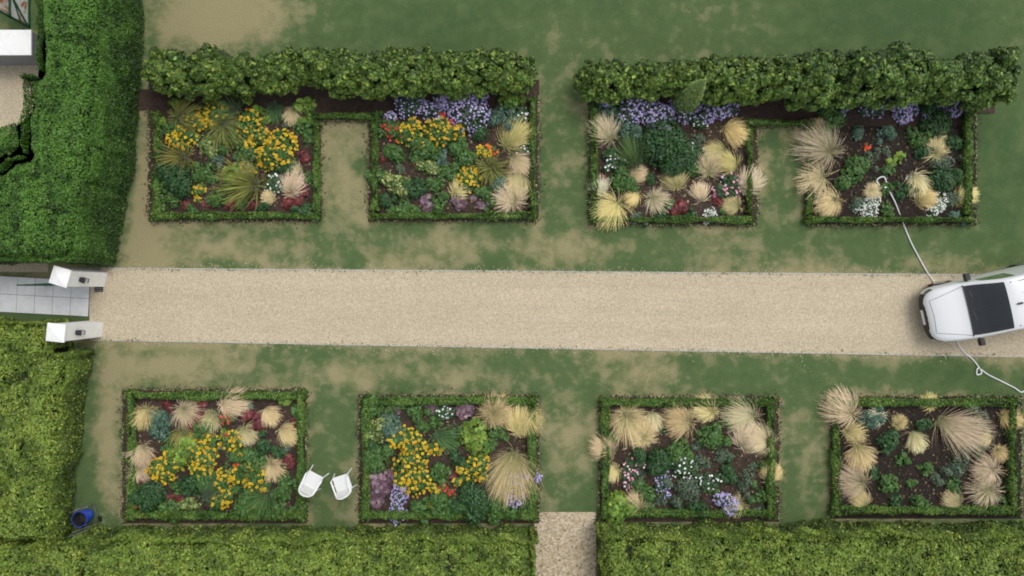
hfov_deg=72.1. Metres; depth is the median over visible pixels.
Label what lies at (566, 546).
earth path gap
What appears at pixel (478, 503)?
plant bed
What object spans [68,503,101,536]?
wheelbarrow
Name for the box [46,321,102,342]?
pillar
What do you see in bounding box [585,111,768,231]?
bed grasses
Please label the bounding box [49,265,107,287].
pillar
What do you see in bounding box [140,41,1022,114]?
shrub row
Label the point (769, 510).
hedge
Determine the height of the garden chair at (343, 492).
0.958 m
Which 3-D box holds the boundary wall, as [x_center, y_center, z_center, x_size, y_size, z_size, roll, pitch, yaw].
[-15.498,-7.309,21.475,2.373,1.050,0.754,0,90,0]
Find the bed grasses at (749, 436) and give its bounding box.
[588,392,783,519]
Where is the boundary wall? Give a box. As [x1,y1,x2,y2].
[0,30,43,64]
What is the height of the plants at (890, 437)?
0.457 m
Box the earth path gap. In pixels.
[534,512,595,575]
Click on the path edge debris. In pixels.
(89, 339)
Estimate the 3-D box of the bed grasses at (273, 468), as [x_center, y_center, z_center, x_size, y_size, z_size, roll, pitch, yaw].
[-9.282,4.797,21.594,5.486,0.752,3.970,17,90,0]
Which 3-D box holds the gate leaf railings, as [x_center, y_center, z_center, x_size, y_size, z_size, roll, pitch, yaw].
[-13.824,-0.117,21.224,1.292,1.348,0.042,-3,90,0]
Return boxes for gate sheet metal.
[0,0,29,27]
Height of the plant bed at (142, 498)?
0.714 m
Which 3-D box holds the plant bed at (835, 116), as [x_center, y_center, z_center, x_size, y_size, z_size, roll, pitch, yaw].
[11.846,-4.147,21.731,4.988,0.639,4.504,0,90,0]
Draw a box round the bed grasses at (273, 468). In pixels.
[123,385,297,523]
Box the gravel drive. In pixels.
[89,269,1023,355]
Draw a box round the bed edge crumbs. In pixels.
[113,95,1023,522]
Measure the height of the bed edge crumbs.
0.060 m
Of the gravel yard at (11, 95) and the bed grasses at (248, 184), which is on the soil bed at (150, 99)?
the bed grasses at (248, 184)
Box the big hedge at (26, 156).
[0,0,1023,575]
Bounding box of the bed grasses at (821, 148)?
[790,117,979,216]
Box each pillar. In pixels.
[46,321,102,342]
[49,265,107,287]
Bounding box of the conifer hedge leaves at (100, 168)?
[0,0,144,265]
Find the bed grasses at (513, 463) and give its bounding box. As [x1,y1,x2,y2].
[427,389,546,509]
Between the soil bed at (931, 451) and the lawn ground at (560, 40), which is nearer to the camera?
the soil bed at (931, 451)
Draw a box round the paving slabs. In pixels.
[0,276,89,316]
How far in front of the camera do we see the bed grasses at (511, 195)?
21.75 m
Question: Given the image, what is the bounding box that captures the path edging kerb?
[90,268,1023,356]
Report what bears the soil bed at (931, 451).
on the lawn ground at (560, 40)
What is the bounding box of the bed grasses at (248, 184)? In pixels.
[150,83,309,212]
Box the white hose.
[876,176,1023,392]
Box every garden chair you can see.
[298,465,328,496]
[330,468,356,499]
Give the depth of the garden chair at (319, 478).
21.55 m
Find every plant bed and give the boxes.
[127,392,306,524]
[150,96,317,218]
[361,393,542,526]
[364,91,529,213]
[598,78,752,226]
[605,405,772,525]
[813,99,966,226]
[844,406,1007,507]
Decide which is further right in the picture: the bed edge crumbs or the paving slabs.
the bed edge crumbs
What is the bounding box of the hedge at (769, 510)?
[123,96,1019,522]
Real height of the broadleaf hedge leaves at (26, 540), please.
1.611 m
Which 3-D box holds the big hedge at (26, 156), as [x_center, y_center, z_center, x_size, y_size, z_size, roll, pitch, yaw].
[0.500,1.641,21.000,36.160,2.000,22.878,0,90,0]
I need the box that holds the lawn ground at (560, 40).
[0,0,1023,575]
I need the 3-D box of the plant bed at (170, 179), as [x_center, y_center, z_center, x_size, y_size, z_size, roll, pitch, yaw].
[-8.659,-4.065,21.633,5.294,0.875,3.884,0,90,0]
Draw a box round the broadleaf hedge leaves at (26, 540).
[0,316,1023,575]
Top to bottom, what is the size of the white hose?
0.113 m
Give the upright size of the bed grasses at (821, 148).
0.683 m
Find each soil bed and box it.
[134,80,538,221]
[588,95,994,225]
[598,396,778,521]
[831,396,1021,518]
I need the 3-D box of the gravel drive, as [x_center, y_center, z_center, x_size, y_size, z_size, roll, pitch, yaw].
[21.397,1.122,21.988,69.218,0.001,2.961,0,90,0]
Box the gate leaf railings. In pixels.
[16,283,54,285]
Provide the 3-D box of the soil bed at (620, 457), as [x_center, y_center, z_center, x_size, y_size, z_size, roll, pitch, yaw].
[5.525,5.338,21.960,5.650,0.040,3.925,0,90,0]
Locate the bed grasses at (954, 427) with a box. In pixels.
[815,383,1023,510]
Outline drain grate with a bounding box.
[94,287,102,291]
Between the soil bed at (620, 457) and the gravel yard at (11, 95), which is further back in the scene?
the gravel yard at (11, 95)
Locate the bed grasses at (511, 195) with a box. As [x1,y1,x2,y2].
[447,113,537,219]
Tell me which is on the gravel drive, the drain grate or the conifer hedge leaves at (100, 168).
the drain grate
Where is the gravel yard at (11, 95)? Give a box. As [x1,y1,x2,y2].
[0,65,47,271]
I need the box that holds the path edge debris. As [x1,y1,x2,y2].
[88,255,1022,371]
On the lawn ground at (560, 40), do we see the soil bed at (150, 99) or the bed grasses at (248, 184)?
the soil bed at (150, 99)
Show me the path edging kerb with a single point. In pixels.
(550, 348)
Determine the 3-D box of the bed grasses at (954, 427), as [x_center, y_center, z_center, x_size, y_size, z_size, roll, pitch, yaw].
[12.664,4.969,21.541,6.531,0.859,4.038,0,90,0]
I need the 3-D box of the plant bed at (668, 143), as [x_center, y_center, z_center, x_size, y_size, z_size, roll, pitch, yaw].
[5.019,-4.185,20.780,5.027,2.521,4.593,0,90,0]
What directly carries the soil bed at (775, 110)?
on the lawn ground at (560, 40)

